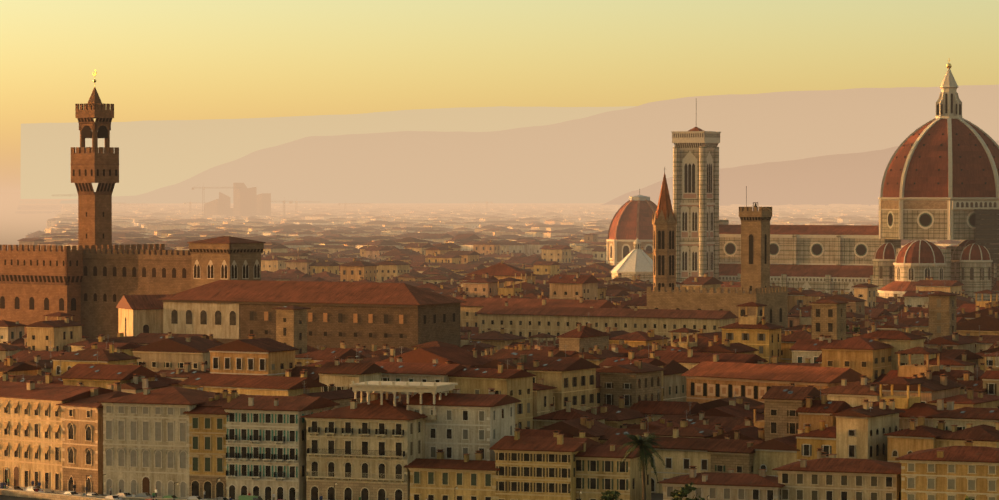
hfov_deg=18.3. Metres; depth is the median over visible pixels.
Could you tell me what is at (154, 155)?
hill
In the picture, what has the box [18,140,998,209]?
hill
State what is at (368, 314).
city palazzi
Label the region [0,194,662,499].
ground
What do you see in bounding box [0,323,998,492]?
old town blocks
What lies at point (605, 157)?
hill
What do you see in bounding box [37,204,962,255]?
city
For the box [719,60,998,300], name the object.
duomo
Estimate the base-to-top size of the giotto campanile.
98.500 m
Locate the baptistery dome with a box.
[606,189,656,283]
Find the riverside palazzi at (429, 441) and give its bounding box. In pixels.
[0,378,998,499]
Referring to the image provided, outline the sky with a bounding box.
[0,0,998,193]
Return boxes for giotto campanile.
[671,127,720,288]
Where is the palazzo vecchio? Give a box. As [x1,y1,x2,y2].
[0,70,265,339]
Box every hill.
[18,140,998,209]
[19,84,998,203]
[21,106,635,198]
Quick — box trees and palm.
[600,325,973,499]
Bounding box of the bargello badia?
[647,167,787,333]
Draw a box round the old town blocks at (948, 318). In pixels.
[0,270,998,367]
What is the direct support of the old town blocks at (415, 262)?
on the ground
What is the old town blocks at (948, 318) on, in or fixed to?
on the ground
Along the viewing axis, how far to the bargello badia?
989.74 m
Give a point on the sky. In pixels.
(156, 60)
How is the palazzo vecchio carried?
on the ground
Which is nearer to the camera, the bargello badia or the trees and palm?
the trees and palm
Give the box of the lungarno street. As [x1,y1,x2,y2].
[0,467,709,499]
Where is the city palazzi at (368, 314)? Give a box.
[116,280,870,403]
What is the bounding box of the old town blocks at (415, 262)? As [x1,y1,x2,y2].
[7,226,961,289]
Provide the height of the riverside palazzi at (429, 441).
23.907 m
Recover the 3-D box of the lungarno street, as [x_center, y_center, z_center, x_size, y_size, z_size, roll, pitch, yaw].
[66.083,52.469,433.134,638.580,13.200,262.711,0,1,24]
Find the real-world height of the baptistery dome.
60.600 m

